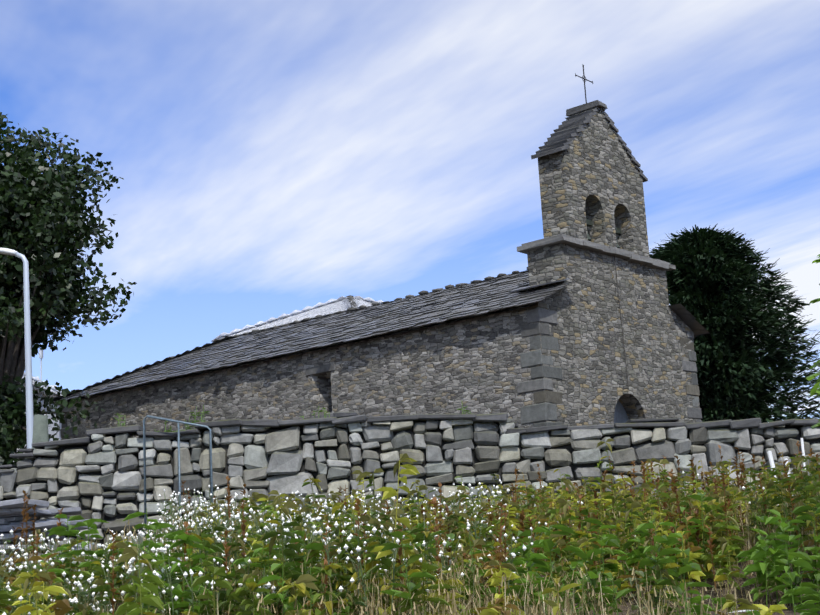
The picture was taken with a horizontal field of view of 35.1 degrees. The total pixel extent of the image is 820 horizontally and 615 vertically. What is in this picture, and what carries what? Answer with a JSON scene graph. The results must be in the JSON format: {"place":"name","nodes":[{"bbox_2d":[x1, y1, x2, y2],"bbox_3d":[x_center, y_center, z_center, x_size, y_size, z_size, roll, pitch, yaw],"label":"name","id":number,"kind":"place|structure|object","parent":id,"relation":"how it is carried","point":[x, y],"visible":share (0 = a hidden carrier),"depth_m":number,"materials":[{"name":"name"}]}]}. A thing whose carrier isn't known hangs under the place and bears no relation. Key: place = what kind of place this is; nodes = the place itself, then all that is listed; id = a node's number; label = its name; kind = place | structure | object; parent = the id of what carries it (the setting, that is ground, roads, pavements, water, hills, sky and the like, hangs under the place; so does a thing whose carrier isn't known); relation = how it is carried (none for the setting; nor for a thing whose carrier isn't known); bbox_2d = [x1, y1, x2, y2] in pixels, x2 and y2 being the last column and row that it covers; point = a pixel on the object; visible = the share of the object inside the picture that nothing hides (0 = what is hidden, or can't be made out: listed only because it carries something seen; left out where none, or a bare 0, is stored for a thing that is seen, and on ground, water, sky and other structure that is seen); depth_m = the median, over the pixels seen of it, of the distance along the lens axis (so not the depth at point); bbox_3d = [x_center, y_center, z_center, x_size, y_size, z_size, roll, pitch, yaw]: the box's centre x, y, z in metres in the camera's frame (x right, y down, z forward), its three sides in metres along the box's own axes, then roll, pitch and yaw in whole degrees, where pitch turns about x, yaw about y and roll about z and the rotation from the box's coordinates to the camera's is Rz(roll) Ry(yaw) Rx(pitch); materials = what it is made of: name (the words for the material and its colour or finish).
{"place":"outdoors","nodes":[
{"label":"outdoors","id":0,"kind":"place"},
{"bbox_2d":[39,349,42,410],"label":"white house pipes","id":1,"kind":"object","parent":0,"point":[41,354],"visible":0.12,"depth_m":49.09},
{"bbox_2d":[240,303,346,335],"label":"church annex roof deck","id":2,"kind":"structure","parent":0,"point":[292,323],"depth_m":40.91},
{"bbox_2d":[211,296,383,341],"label":"church annex roof slates","id":3,"kind":"object","parent":2,"relation":"on","point":[327,307],"visible":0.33,"depth_m":42.24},
{"bbox_2d":[61,306,546,438],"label":"church nave walls","id":4,"kind":"structure","parent":0,"point":[473,365],"depth_m":29.41,"materials":[{"name":"grey stone"}]},
{"bbox_2d":[53,275,694,404],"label":"church roof deck","id":5,"kind":"structure","parent":4,"relation":"on","point":[466,318],"depth_m":31.18,"materials":[{"name":"grey stone"}]},
{"bbox_2d":[48,270,709,403],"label":"church roof slates","id":6,"kind":"object","parent":5,"relation":"on","point":[476,300],"visible":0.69,"depth_m":31.74,"materials":[{"name":"grey stone"}]},
{"bbox_2d":[53,267,527,397],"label":"roof ridge stones","id":7,"kind":"object","parent":6,"relation":"on","point":[423,292],"visible":0.56,"depth_m":33.79,"materials":[{"name":"grey stone"}]},
{"bbox_2d":[346,295,373,308],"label":"church annex stones","id":8,"kind":"object","parent":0,"point":[351,298],"visible":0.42,"depth_m":41.33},
{"bbox_2d":[0,476,819,614],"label":"leafy shrubs","id":9,"kind":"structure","parent":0,"point":[566,610],"depth_m":9.76,"materials":[{"name":"plant"}]},
{"bbox_2d":[0,0,819,419],"label":"sky","id":10,"kind":"structure","parent":0,"point":[274,158],"materials":[{"name":"blue"}]},
{"bbox_2d":[6,528,819,614],"bbox_3d":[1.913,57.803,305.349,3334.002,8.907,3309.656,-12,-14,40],"label":"ground","id":11,"kind":"structure","parent":0,"point":[788,611],"depth_m":11.76,"materials":[{"name":"green plant"}]},
{"bbox_2d":[15,252,33,448],"bbox_3d":[-6.436,1.772,21.738,0.146,5.587,0.410,-57,-55,76],"label":"street lamp pole","id":12,"kind":"object","parent":11,"relation":"on","point":[29,387],"visible":0.6,"depth_m":21.90,"materials":[{"name":"silver metal"}]},
{"bbox_2d":[0,248,16,255],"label":"street lamp","id":13,"kind":"object","parent":12,"relation":"attached to","point":[7,251],"visible":0.88,"depth_m":22.21,"materials":[{"name":"white metal"}]},
{"bbox_2d":[17,412,59,449],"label":"white house walls","id":14,"kind":"structure","parent":11,"relation":"on","point":[50,426],"depth_m":50.36,"materials":[{"name":"white paint"}]},
{"bbox_2d":[20,383,58,397],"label":"white house roof deck","id":15,"kind":"structure","parent":14,"relation":"on","point":[24,385],"depth_m":48.79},
{"bbox_2d":[22,372,62,395],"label":"white house roof slates","id":16,"kind":"object","parent":15,"relation":"on","point":[53,389],"visible":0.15,"depth_m":51.03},
{"bbox_2d":[20,390,60,439],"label":"white house trim","id":17,"kind":"structure","parent":14,"relation":"attached to","point":[45,409],"depth_m":49.78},
{"bbox_2d":[32,414,48,448],"bbox_3d":[-5.933,3.100,20.684,0.452,2.798,0.140,0,-12,-15],"label":"utility box","id":18,"kind":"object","parent":11,"relation":"on","point":[40,428],"depth_m":20.87,"materials":[{"name":"grey metal"}]},
{"bbox_2d":[0,498,117,565],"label":"stone slab pile","id":19,"kind":"object","parent":11,"relation":"on","point":[11,515],"visible":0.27,"depth_m":17.14,"materials":[{"name":"grey stone"}]},
{"bbox_2d":[0,112,136,464],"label":"tree","id":20,"kind":"object","parent":11,"relation":"on","point":[56,225],"depth_m":30.69,"materials":[{"name":"green plant"}]},
{"bbox_2d":[143,415,212,546],"bbox_3d":[-3.453,2.817,19.316,1.025,2.483,0.036,-3,-11,-2],"label":"stair handrail","id":21,"kind":"object","parent":11,"relation":"on","point":[179,473],"visible":0.65,"depth_m":19.42,"materials":[{"name":"metal"}]},
{"bbox_2d":[60,302,701,439],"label":"corner stones","id":22,"kind":"object","parent":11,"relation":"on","point":[540,412],"visible":0.19,"depth_m":26.48,"materials":[{"name":"grey stone"}]},
{"bbox_2d":[0,423,819,544],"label":"yard wall","id":23,"kind":"structure","parent":11,"relation":"on","point":[203,447],"depth_m":19.83,"materials":[{"name":"grey stone"}]},
{"bbox_2d":[0,412,819,473],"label":"wall capstones","id":24,"kind":"object","parent":23,"relation":"on","point":[347,418],"visible":0.71,"depth_m":19.78,"materials":[{"name":"grey stone"}]},
{"bbox_2d":[0,438,819,614],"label":"field weeds","id":25,"kind":"object","parent":11,"relation":"on","point":[714,529],"visible":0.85,"depth_m":11.25,"materials":[{"name":"green plant"}]},
{"bbox_2d":[0,471,777,614],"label":"flowers","id":26,"kind":"object","parent":25,"relation":"attached to","point":[164,550],"visible":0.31,"depth_m":11.93,"materials":[{"name":"white plant"}]},
{"bbox_2d":[0,418,819,554],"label":"yard wall stones","id":27,"kind":"object","parent":11,"relation":"on","point":[281,447],"visible":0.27,"depth_m":19.71,"materials":[{"name":"grey stone"}]},
{"bbox_2d":[115,405,472,437],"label":"yard weeds","id":28,"kind":"object","parent":27,"relation":"attached to","point":[206,412],"visible":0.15,"depth_m":20.09,"materials":[{"name":"green plant"}]},
{"bbox_2d":[649,224,819,422],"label":"tree","id":29,"kind":"object","parent":11,"relation":"on","point":[713,276],"depth_m":37.54,"materials":[{"name":"green plant"}]},
{"bbox_2d":[729,438,805,612],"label":"pvc pipes","id":30,"kind":"object","parent":11,"relation":"on","point":[771,460],"visible":0.27,"depth_m":19.68,"materials":[{"name":"white pvc plastic"}]},
{"bbox_2d":[527,243,700,425],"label":"church front wall","id":31,"kind":"structure","parent":0,"point":[588,357],"depth_m":28.43,"materials":[{"name":"grey stone"}]},
{"bbox_2d":[509,278,568,292],"bbox_3d":[2.740,-0.476,27.583,1.262,0.165,0.498,-12,-14,40],"label":"church roof flashing","id":32,"kind":"object","parent":31,"relation":"attached to","point":[523,288],"visible":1,"depth_m":27.39,"materials":[{"name":"grey metal"}]},
{"bbox_2d":[517,234,675,270],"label":"stone cornice","id":33,"kind":"structure","parent":31,"relation":"on","point":[524,248],"depth_m":28.35,"materials":[{"name":"grey stone"}]},
{"bbox_2d":[538,110,649,257],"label":"bell gable","id":34,"kind":"structure","parent":33,"relation":"on","point":[592,174],"depth_m":29.30,"materials":[{"name":"stone"}]},
{"bbox_2d":[575,64,592,102],"bbox_3d":[4.085,-5.159,30.237,0.024,1.078,0.734,-12,-14,40],"label":"cross","id":35,"kind":"object","parent":34,"relation":"on","point":[584,78],"visible":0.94,"depth_m":30.23,"materials":[{"name":"black metal"}]},
{"bbox_2d":[531,100,647,181],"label":"bell gable roof","id":36,"kind":"structure","parent":34,"relation":"on","point":[579,117],"depth_m":29.54,"materials":[{"name":"grey stone"}]},
{"bbox_2d":[586,219,620,248],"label":"church bells","id":37,"kind":"object","parent":34,"relation":"attached to","point":[589,223],"visible":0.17,"depth_m":29.34,"materials":[{"name":"grey metal"}]},
{"bbox_2d":[612,235,628,389],"bbox_3d":[4.678,0.082,28.800,0.017,3.530,0.119,-17,-18,51],"label":"church bell rope","id":38,"kind":"object","parent":34,"relation":"hanging from","point":[620,315],"visible":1,"depth_m":28.78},
{"bbox_2d":[614,400,627,423],"bbox_3d":[4.533,3.486,28.556,0.060,3.180,1.460,-12,-14,40],"label":"church door","id":39,"kind":"structure","parent":31,"relation":"in","point":[620,414],"depth_m":29.01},
{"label":"young tree branches","id":40,"kind":"object","parent":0,"visible":0},
{"bbox_2d":[806,254,819,428],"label":"young tree","id":41,"kind":"object","parent":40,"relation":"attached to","point":[814,390],"visible":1,"depth_m":11.39,"materials":[{"name":"green plant"}]}
]}

